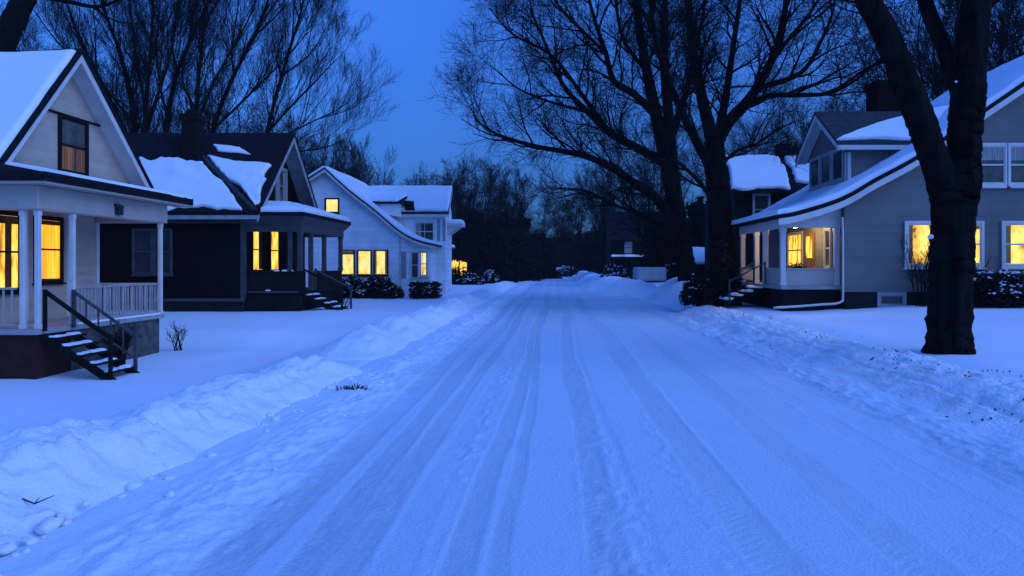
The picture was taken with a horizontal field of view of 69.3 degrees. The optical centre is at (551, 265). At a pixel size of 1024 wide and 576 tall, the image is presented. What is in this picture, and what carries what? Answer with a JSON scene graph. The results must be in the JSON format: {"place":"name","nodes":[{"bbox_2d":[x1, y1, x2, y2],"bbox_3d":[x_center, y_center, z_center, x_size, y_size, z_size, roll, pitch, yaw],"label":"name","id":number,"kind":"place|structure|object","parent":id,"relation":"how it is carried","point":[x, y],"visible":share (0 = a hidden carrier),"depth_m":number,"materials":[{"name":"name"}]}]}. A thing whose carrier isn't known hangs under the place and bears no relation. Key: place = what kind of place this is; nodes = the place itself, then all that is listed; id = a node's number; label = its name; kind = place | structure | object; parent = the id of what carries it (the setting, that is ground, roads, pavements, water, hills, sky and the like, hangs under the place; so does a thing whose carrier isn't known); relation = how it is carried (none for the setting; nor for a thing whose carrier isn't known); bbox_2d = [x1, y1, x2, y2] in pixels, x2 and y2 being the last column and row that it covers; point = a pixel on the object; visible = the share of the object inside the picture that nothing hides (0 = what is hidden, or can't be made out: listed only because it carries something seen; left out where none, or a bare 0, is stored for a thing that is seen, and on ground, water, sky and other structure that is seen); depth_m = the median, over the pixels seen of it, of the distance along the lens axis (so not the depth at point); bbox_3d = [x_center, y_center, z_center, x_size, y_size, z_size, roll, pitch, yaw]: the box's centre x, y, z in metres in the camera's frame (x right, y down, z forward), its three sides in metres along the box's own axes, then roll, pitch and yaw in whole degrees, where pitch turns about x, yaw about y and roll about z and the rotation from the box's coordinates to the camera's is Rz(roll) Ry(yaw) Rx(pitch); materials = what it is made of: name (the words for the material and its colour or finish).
{"place":"outdoors","nodes":[
{"label":"outdoors","id":0,"kind":"place"},
{"bbox_2d":[0,277,1023,575],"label":"road","id":1,"kind":"structure","parent":0,"point":[560,427],"depth_m":6.13,"materials":[{"name":"white snow"}]},
{"bbox_2d":[0,279,1023,537],"bbox_3d":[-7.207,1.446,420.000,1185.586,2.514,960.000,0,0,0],"label":"snowy ground","id":2,"kind":"structure","parent":0,"point":[214,345],"depth_m":18.80,"materials":[{"name":"white snow"}]},
{"bbox_2d":[0,0,184,67],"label":"tree","id":3,"kind":"object","parent":2,"relation":"on","point":[14,17],"visible":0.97,"depth_m":26.66,"materials":[{"name":"black plant"}]},
{"bbox_2d":[0,48,192,379],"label":"house","id":4,"kind":"structure","parent":2,"relation":"on","point":[73,175],"depth_m":19.60,"materials":[{"name":"beige"}]},
{"bbox_2d":[0,210,18,294],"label":"window","id":5,"kind":"structure","parent":4,"relation":"in","point":[9,220],"depth_m":18.75,"materials":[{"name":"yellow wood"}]},
{"bbox_2d":[32,215,66,284],"bbox_3d":[-13.740,-0.415,20.230,0.120,1.870,1.220,0,0,0],"label":"window","id":6,"kind":"structure","parent":4,"relation":"in","point":[52,227],"depth_m":20.37,"materials":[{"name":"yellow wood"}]},
{"bbox_2d":[58,113,88,175],"bbox_3d":[-13.740,-3.395,21.280,0.120,1.730,1.380,0,0,0],"label":"window","id":7,"kind":"structure","parent":4,"relation":"in","point":[73,133],"depth_m":21.27,"materials":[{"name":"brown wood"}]},
{"bbox_2d":[18,37,193,132],"bbox_3d":[-37.165,-7.848,60.355,13.907,20.361,13.610,0,0,4],"label":"tree","id":8,"kind":"object","parent":2,"relation":"on","point":[114,82],"visible":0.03,"depth_m":59.43,"materials":[{"name":"black plant"}]},
{"bbox_2d":[0,0,212,132],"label":"tree","id":9,"kind":"object","parent":2,"relation":"on","point":[136,104],"visible":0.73,"depth_m":41.67,"materials":[{"name":"black plant"}]},
{"bbox_2d":[93,319,142,366],"bbox_3d":[-11.335,2.029,19.283,1.211,1.255,1.296,0,0,0],"label":"bare shrub","id":10,"kind":"object","parent":2,"relation":"on","point":[118,353],"visible":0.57,"depth_m":19.27,"materials":[{"name":"brown plant"}]},
{"bbox_2d":[166,320,186,350],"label":"bare shrub","id":11,"kind":"object","parent":2,"relation":"on","point":[178,339],"visible":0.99,"depth_m":22.94,"materials":[{"name":"brown plant"}]},
{"bbox_2d":[0,354,361,556],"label":"snow bank","id":12,"kind":"structure","parent":2,"relation":"on","point":[70,464],"depth_m":6.28,"materials":[{"name":"white snow"}]},
{"bbox_2d":[22,495,53,504],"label":"dead twig","id":13,"kind":"object","parent":12,"relation":"on","point":[26,500],"visible":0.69,"depth_m":5.04,"materials":[{"name":"brown wood"}]},
{"bbox_2d":[117,0,270,132],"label":"tree","id":14,"kind":"object","parent":2,"relation":"on","point":[204,18],"visible":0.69,"depth_m":44.69,"materials":[{"name":"black plant"}]},
{"bbox_2d":[0,341,442,575],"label":"snow clods","id":15,"kind":"object","parent":2,"relation":"on","point":[44,521],"visible":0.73,"depth_m":4.97,"materials":[{"name":"white snow"}]},
{"bbox_2d":[100,110,351,311],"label":"house","id":16,"kind":"structure","parent":2,"relation":"on","point":[244,226],"depth_m":29.48,"materials":[{"name":"grey wood"}]},
{"bbox_2d":[130,228,152,275],"bbox_3d":[-16.210,-0.525,29.237,0.900,1.890,0.120,0,0,0],"label":"window","id":17,"kind":"structure","parent":16,"relation":"in","point":[142,238],"depth_m":29.28,"materials":[{"name":"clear glass"}]},
{"bbox_2d":[153,228,173,275],"bbox_3d":[-15.410,-0.525,29.237,0.840,1.890,0.120,0,0,0],"label":"window","id":18,"kind":"structure","parent":16,"relation":"in","point":[167,232],"depth_m":29.27,"materials":[{"name":"black glass"}]},
{"bbox_2d":[251,232,263,270],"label":"window","id":19,"kind":"structure","parent":16,"relation":"in","point":[257,238],"depth_m":30.57,"materials":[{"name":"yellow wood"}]},
{"bbox_2d":[269,232,279,270],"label":"window","id":20,"kind":"structure","parent":16,"relation":"in","point":[274,237],"depth_m":32.44,"materials":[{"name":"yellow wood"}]},
{"bbox_2d":[275,168,287,200],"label":"window","id":21,"kind":"structure","parent":16,"relation":"in","point":[281,186],"depth_m":33.41,"materials":[{"name":"paint"}]},
{"bbox_2d":[283,241,287,269],"bbox_3d":[-12.139,-0.050,33.950,0.118,2.100,0.900,0,0,0],"label":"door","id":22,"kind":"structure","parent":16,"relation":"in","point":[285,244],"depth_m":33.64,"materials":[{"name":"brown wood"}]},
{"bbox_2d":[157,55,313,132],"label":"tree","id":23,"kind":"object","parent":2,"relation":"on","point":[246,123],"visible":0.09,"depth_m":66.11,"materials":[{"name":"black plant"}]},
{"bbox_2d":[164,0,401,151],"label":"tree","id":24,"kind":"object","parent":2,"relation":"on","point":[280,74],"visible":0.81,"depth_m":48.03,"materials":[{"name":"black plant"}]},
{"bbox_2d":[250,104,348,171],"bbox_3d":[-22.131,-5.783,63.605,9.254,16.118,7.917,0,0,-15],"label":"tree","id":25,"kind":"object","parent":2,"relation":"on","point":[304,144],"visible":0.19,"depth_m":63.51,"materials":[{"name":"black plant"}]},
{"bbox_2d":[299,141,376,180],"bbox_3d":[-19.584,-4.248,62.061,10.211,12.773,10.607,0,0,-17],"label":"tree","id":26,"kind":"object","parent":2,"relation":"on","point":[315,167],"visible":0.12,"depth_m":61.44,"materials":[{"name":"black plant"}]},
{"bbox_2d":[326,287,359,307],"bbox_3d":[-9.064,1.395,31.946,1.112,1.123,1.181,0,0,42],"label":"bare shrub","id":27,"kind":"object","parent":2,"relation":"on","point":[339,300],"visible":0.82,"depth_m":31.96,"materials":[{"name":"brown plant"}]},
{"bbox_2d":[336,382,367,390],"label":"grass tuft","id":28,"kind":"object","parent":2,"relation":"on","point":[350,388],"visible":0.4,"depth_m":10.17,"materials":[{"name":"brown plant"}]},
{"bbox_2d":[342,274,366,297],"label":"shrub","id":29,"kind":"object","parent":2,"relation":"on","point":[353,282],"visible":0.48,"depth_m":40.72,"materials":[{"name":"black plant"}]},
{"bbox_2d":[327,129,399,185],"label":"tree","id":30,"kind":"object","parent":2,"relation":"on","point":[367,177],"visible":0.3,"depth_m":77.67,"materials":[{"name":"black plant"}]},
{"bbox_2d":[354,272,404,298],"bbox_3d":[-9.492,1.183,40.710,2.682,1.662,1.682,0,0,0],"label":"shrub","id":31,"kind":"object","parent":2,"relation":"on","point":[378,287],"visible":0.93,"depth_m":40.33,"materials":[{"name":"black plant"}]},
{"bbox_2d":[305,166,464,296],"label":"house","id":32,"kind":"structure","parent":2,"relation":"on","point":[403,234],"depth_m":42.00,"materials":[{"name":"white"}]},
{"bbox_2d":[325,198,339,213],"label":"window","id":33,"kind":"structure","parent":32,"relation":"in","point":[331,204],"depth_m":41.98,"materials":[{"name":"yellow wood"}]},
{"bbox_2d":[342,250,355,275],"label":"window","id":34,"kind":"structure","parent":32,"relation":"in","point":[348,255],"depth_m":41.98,"materials":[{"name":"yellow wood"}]},
{"bbox_2d":[356,250,372,275],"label":"window","id":35,"kind":"structure","parent":32,"relation":"in","point":[364,257],"depth_m":41.98,"materials":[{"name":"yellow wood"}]},
{"bbox_2d":[373,250,388,275],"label":"window","id":36,"kind":"structure","parent":32,"relation":"in","point":[380,257],"depth_m":41.96,"materials":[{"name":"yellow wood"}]},
{"bbox_2d":[409,251,421,279],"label":"window","id":37,"kind":"structure","parent":32,"relation":"in","point":[413,254],"depth_m":41.98,"materials":[{"name":"glass"}]},
{"bbox_2d":[417,251,427,276],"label":"window","id":38,"kind":"structure","parent":32,"relation":"in","point":[424,254],"depth_m":41.95,"materials":[{"name":"glass"}]},
{"bbox_2d":[415,222,434,240],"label":"window","id":39,"kind":"structure","parent":32,"relation":"in","point":[426,230],"depth_m":43.98,"materials":[{"name":"glass"}]},
{"bbox_2d":[366,171,418,185],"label":"tree","id":40,"kind":"object","parent":2,"relation":"on","point":[379,181],"visible":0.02,"depth_m":82.19,"materials":[{"name":"black plant"}]},
{"bbox_2d":[381,176,439,185],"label":"tree","id":41,"kind":"object","parent":2,"relation":"on","point":[415,182],"visible":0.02,"depth_m":104.11,"materials":[{"name":"black plant"}]},
{"bbox_2d":[312,281,515,360],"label":"snow bank","id":42,"kind":"structure","parent":2,"relation":"on","point":[384,337],"depth_m":17.65,"materials":[{"name":"white snow"}]},
{"bbox_2d":[408,279,442,298],"bbox_3d":[-6.988,1.360,40.707,1.918,1.212,1.433,0,0,0],"label":"shrub","id":43,"kind":"object","parent":2,"relation":"on","point":[416,291],"visible":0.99,"depth_m":40.33,"materials":[{"name":"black plant"}]},
{"bbox_2d":[406,166,458,187],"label":"tree","id":44,"kind":"object","parent":2,"relation":"on","point":[428,178],"visible":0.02,"depth_m":108.76,"materials":[{"name":"black plant"}]},
{"bbox_2d":[452,266,462,283],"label":"shrub","id":45,"kind":"object","parent":2,"relation":"on","point":[455,273],"visible":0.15,"depth_m":69.81,"materials":[{"name":"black plant"}]},
{"bbox_2d":[409,153,519,271],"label":"tree","id":46,"kind":"object","parent":2,"relation":"on","point":[462,197],"visible":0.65,"depth_m":73.12,"materials":[{"name":"black plant"}]},
{"bbox_2d":[452,211,481,279],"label":"tree","id":47,"kind":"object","parent":2,"relation":"on","point":[456,254],"depth_m":74.00,"materials":[{"name":"brown plant"}]},
{"bbox_2d":[452,259,467,271],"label":"window","id":48,"kind":"structure","parent":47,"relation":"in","point":[454,263],"depth_m":73.99,"materials":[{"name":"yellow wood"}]},
{"bbox_2d":[454,272,483,284],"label":"shrub","id":49,"kind":"object","parent":2,"relation":"on","point":[470,278],"visible":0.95,"depth_m":67.55,"materials":[{"name":"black plant"}]},
{"bbox_2d":[452,213,519,282],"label":"evergreen tree","id":50,"kind":"object","parent":2,"relation":"on","point":[490,249],"visible":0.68,"depth_m":74.21,"materials":[{"name":"green plant"}]},
{"bbox_2d":[439,155,532,220],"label":"tree","id":51,"kind":"object","parent":2,"relation":"on","point":[497,193],"visible":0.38,"depth_m":87.44,"materials":[{"name":"black plant"}]},
{"bbox_2d":[478,269,500,283],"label":"shrub","id":52,"kind":"object","parent":2,"relation":"on","point":[488,276],"visible":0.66,"depth_m":71.61,"materials":[{"name":"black plant"}]},
{"bbox_2d":[477,161,539,228],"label":"tree","id":53,"kind":"object","parent":2,"relation":"on","point":[516,196],"visible":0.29,"depth_m":98.70,"materials":[{"name":"black plant"}]},
{"bbox_2d":[489,211,541,281],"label":"evergreen tree","id":54,"kind":"object","parent":2,"relation":"on","point":[519,248],"visible":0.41,"depth_m":82.62,"materials":[{"name":"green plant"}]},
{"bbox_2d":[515,201,551,279],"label":"evergreen tree","id":55,"kind":"object","parent":2,"relation":"on","point":[538,264],"visible":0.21,"depth_m":91.10,"materials":[{"name":"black plant"}]},
{"bbox_2d":[530,229,562,278],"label":"evergreen tree","id":56,"kind":"object","parent":2,"relation":"on","point":[547,247],"visible":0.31,"depth_m":98.79,"materials":[{"name":"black plant"}]},
{"bbox_2d":[519,196,575,251],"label":"tree","id":57,"kind":"object","parent":2,"relation":"on","point":[543,222],"visible":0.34,"depth_m":123.77,"materials":[{"name":"black plant"}]},
{"bbox_2d":[550,236,573,267],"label":"evergreen tree","id":58,"kind":"object","parent":2,"relation":"on","point":[560,256],"visible":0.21,"depth_m":137.83,"materials":[{"name":"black plant"}]},
{"bbox_2d":[557,265,575,276],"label":"shrub","id":59,"kind":"object","parent":2,"relation":"on","point":[566,272],"visible":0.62,"depth_m":117.53,"materials":[{"name":"black plant"}]},
{"bbox_2d":[538,180,596,276],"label":"tree","id":60,"kind":"object","parent":2,"relation":"on","point":[566,239],"visible":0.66,"depth_m":113.86,"materials":[{"name":"black plant"}]},
{"bbox_2d":[560,222,583,267],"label":"evergreen tree","id":61,"kind":"object","parent":2,"relation":"on","point":[567,263],"visible":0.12,"depth_m":130.80,"materials":[{"name":"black plant"}]},
{"bbox_2d":[418,0,754,281],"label":"tree","id":62,"kind":"object","parent":2,"relation":"on","point":[672,209],"visible":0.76,"depth_m":35.54,"materials":[{"name":"brown plant"}]},
{"bbox_2d":[572,227,602,274],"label":"evergreen tree","id":63,"kind":"object","parent":2,"relation":"on","point":[589,256],"visible":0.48,"depth_m":110.51,"materials":[{"name":"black plant"}]},
{"bbox_2d":[570,153,640,271],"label":"tree","id":64,"kind":"object","parent":2,"relation":"on","point":[597,221],"visible":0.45,"depth_m":91.98,"materials":[{"name":"black plant"}]},
{"bbox_2d":[569,271,656,297],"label":"snow bank","id":65,"kind":"structure","parent":2,"relation":"on","point":[608,285],"depth_m":45.17,"materials":[{"name":"white snow"}]},
{"bbox_2d":[600,262,630,278],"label":"shrub","id":66,"kind":"object","parent":2,"relation":"on","point":[617,270],"visible":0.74,"depth_m":65.58,"materials":[{"name":"black plant"}]},
{"bbox_2d":[602,212,655,278],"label":"house","id":67,"kind":"structure","parent":2,"relation":"on","point":[628,253],"depth_m":78.00,"materials":[{"name":"brown"}]},
{"bbox_2d":[623,241,633,254],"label":"window","id":68,"kind":"structure","parent":67,"relation":"in","point":[627,245],"depth_m":77.98,"materials":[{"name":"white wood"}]},
{"bbox_2d":[633,267,665,280],"bbox_3d":[8.125,0.890,62.392,2.350,1.520,4.815,0,0,0],"label":"cargo trailer","id":69,"kind":"object","parent":2,"relation":"on","point":[650,273],"visible":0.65,"depth_m":60.00,"materials":[{"name":"paint"}]},
{"bbox_2d":[595,113,704,266],"bbox_3d":[9.114,-5.797,64.263,10.059,15.049,10.279,0,0,-40],"label":"tree","id":70,"kind":"object","parent":2,"relation":"on","point":[649,224],"visible":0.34,"depth_m":64.16,"materials":[{"name":"plant"}]},
{"bbox_2d":[642,277,688,305],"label":"snow bank","id":71,"kind":"structure","parent":2,"relation":"on","point":[667,292],"depth_m":34.95,"materials":[{"name":"white snow"}]},
{"bbox_2d":[664,260,674,280],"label":"shrub","id":72,"kind":"object","parent":2,"relation":"on","point":[667,270],"visible":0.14,"depth_m":61.69,"materials":[{"name":"green plant"}]},
{"bbox_2d":[663,196,705,279],"bbox_3d":[12.628,-2.164,62.062,7.254,7.477,7.121,0,0,-34],"label":"evergreen tree","id":73,"kind":"object","parent":2,"relation":"on","point":[695,211],"visible":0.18,"depth_m":60.51,"materials":[{"name":"green plant"}]},
{"bbox_2d":[679,271,713,306],"bbox_3d":[5.673,0.862,28.088,1.689,1.406,1.380,0,0,0],"label":"shrub","id":74,"kind":"object","parent":2,"relation":"on","point":[692,292],"visible":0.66,"depth_m":27.73,"materials":[{"name":"green plant"}]},
{"bbox_2d":[692,247,704,277],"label":"shed","id":75,"kind":"structure","parent":2,"relation":"on","point":[699,254],"depth_m":47.05,"materials":[{"name":"white"}]},
{"bbox_2d":[701,268,704,277],"bbox_3d":[9.950,0.900,46.974,0.900,1.500,0.047,0,0,0],"label":"door","id":76,"kind":"structure","parent":75,"relation":"in","point":[702,269],"depth_m":46.95,"materials":[{"name":"brown wood"}]},
{"bbox_2d":[702,235,742,306],"bbox_3d":[6.052,0.299,26.594,1.460,2.809,1.648,0,0,0],"label":"shrub","id":77,"kind":"object","parent":2,"relation":"on","point":[722,269],"visible":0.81,"depth_m":26.19,"materials":[{"name":"green plant"}]},
{"bbox_2d":[674,99,817,198],"bbox_3d":[14.459,-5.470,55.381,11.668,14.051,11.232,0,0,10],"label":"tree","id":78,"kind":"object","parent":2,"relation":"on","point":[737,146],"visible":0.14,"depth_m":54.24,"materials":[{"name":"brown plant"}]},
{"bbox_2d":[571,0,941,269],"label":"tree","id":79,"kind":"object","parent":2,"relation":"on","point":[713,158],"visible":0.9,"depth_m":28.16,"materials":[{"name":"brown plant"}]},
{"bbox_2d":[705,144,808,288],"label":"house","id":80,"kind":"structure","parent":2,"relation":"on","point":[758,183],"depth_m":38.55,"materials":[{"name":"brown"}]},
{"bbox_2d":[752,193,770,214],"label":"window","id":81,"kind":"structure","parent":80,"relation":"in","point":[760,201],"depth_m":38.38,"materials":[{"name":"glass"}]},
{"bbox_2d":[730,107,831,155],"bbox_3d":[20.060,-5.954,62.104,10.059,15.049,10.279,0,0,6],"label":"tree","id":82,"kind":"object","parent":2,"relation":"on","point":[745,126],"visible":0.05,"depth_m":63.14,"materials":[{"name":"brown plant"}]},
{"bbox_2d":[790,85,865,155],"bbox_3d":[21.364,-6.062,55.658,8.740,15.222,7.477,0,0,14],"label":"tree","id":83,"kind":"object","parent":2,"relation":"on","point":[833,108],"visible":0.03,"depth_m":54.50,"materials":[{"name":"brown plant"}]},
{"bbox_2d":[677,305,1023,439],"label":"snow bank","id":84,"kind":"structure","parent":2,"relation":"on","point":[953,392],"depth_m":10.90,"materials":[{"name":"white snow"}]},
{"bbox_2d":[691,303,1023,422],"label":"leaf litter","id":85,"kind":"object","parent":84,"relation":"on","point":[909,366],"visible":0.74,"depth_m":10.78,"materials":[{"name":"brown plant"}]},
{"bbox_2d":[715,55,1023,310],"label":"house","id":86,"kind":"structure","parent":2,"relation":"on","point":[848,217],"depth_m":23.01,"materials":[{"name":"grey"}]},
{"bbox_2d":[787,231,802,267],"bbox_3d":[9.040,-0.545,27.600,0.120,1.410,1.740,0,0,0],"label":"window","id":87,"kind":"structure","parent":86,"relation":"in","point":[794,239],"depth_m":27.57,"materials":[{"name":"yellow glass"}]},
{"bbox_2d":[788,262,806,267],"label":"potted plant","id":88,"kind":"object","parent":86,"relation":"on","point":[800,264],"visible":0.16,"depth_m":23.66,"materials":[{"name":"green plant"}]},
{"bbox_2d":[805,232,814,267],"bbox_3d":[9.044,-0.271,26.025,0.108,1.797,0.950,0,0,0],"label":"door","id":89,"kind":"structure","parent":86,"relation":"in","point":[810,236],"depth_m":25.88,"materials":[{"name":"brown wood"}]},
{"bbox_2d":[824,228,831,267],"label":"window","id":90,"kind":"structure","parent":86,"relation":"in","point":[827,231],"depth_m":24.27,"materials":[{"name":"white paint"}]},
{"bbox_2d":[877,292,906,307],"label":"basement window","id":91,"kind":"structure","parent":86,"relation":"in","point":[884,299],"depth_m":23.01,"materials":[{"name":"paint"}]},
{"bbox_2d":[903,221,930,268],"bbox_3d":[11.550,-0.635,22.940,1.280,1.510,0.120,0,0,0],"label":"window","id":92,"kind":"structure","parent":86,"relation":"in","point":[918,231],"depth_m":22.98,"materials":[{"name":"glass"}]},
{"bbox_2d":[975,221,986,268],"bbox_3d":[12.820,-0.635,22.940,1.280,1.510,0.120,0,0,0],"label":"window","id":93,"kind":"structure","parent":86,"relation":"in","point":[980,229],"depth_m":22.94,"materials":[{"name":"white paint"}]},
{"bbox_2d":[981,143,1009,187],"bbox_3d":[13.670,-3.105,22.940,1.060,1.410,0.120,0,0,0],"label":"window","id":94,"kind":"structure","parent":86,"relation":"in","point":[994,158],"depth_m":22.97,"materials":[{"name":"white glass"}]},
{"bbox_2d":[999,221,1023,268],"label":"window","id":95,"kind":"structure","parent":86,"relation":"in","point":[1012,232],"depth_m":22.97,"materials":[{"name":"glass"}]},
{"bbox_2d":[1007,143,1023,187],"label":"window","id":96,"kind":"structure","parent":86,"relation":"in","point":[1015,156],"depth_m":22.97,"materials":[{"name":"white paint"}]},
{"bbox_2d":[755,0,999,354],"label":"tree","id":97,"kind":"object","parent":2,"relation":"on","point":[952,171],"visible":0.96,"depth_m":12.12,"materials":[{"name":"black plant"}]},
{"bbox_2d":[801,0,1023,110],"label":"tree","id":98,"kind":"object","parent":2,"relation":"on","point":[934,92],"visible":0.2,"depth_m":40.45,"materials":[{"name":"brown plant"}]},
{"bbox_2d":[900,233,928,306],"bbox_3d":[11.240,0.234,22.550,1.018,2.440,1.288,0,0,-26],"label":"bare shrub","id":99,"kind":"object","parent":2,"relation":"on","point":[921,295],"visible":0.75,"depth_m":22.48,"materials":[{"name":"brown plant"}]},
{"bbox_2d":[904,0,1023,97],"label":"tree","id":100,"kind":"object","parent":2,"relation":"on","point":[1011,54],"visible":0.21,"depth_m":39.70,"materials":[{"name":"brown plant"}]},
{"bbox_2d":[973,255,991,303],"bbox_3d":[12.323,0.483,22.138,1.467,1.855,1.191,0,0,0],"label":"shrub","id":101,"kind":"object","parent":2,"relation":"on","point":[975,279],"visible":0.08,"depth_m":21.86,"materials":[{"name":"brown plant"}]},
{"bbox_2d":[974,269,1023,307],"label":"hedge","id":102,"kind":"object","parent":2,"relation":"on","point":[1002,293],"visible":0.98,"depth_m":21.43,"materials":[{"name":"green plant"}]},
{"bbox_2d":[0,0,1023,237],"label":"sky","id":103,"kind":"structure","parent":0,"point":[409,34],"materials":[{"name":"blue"}]}
]}

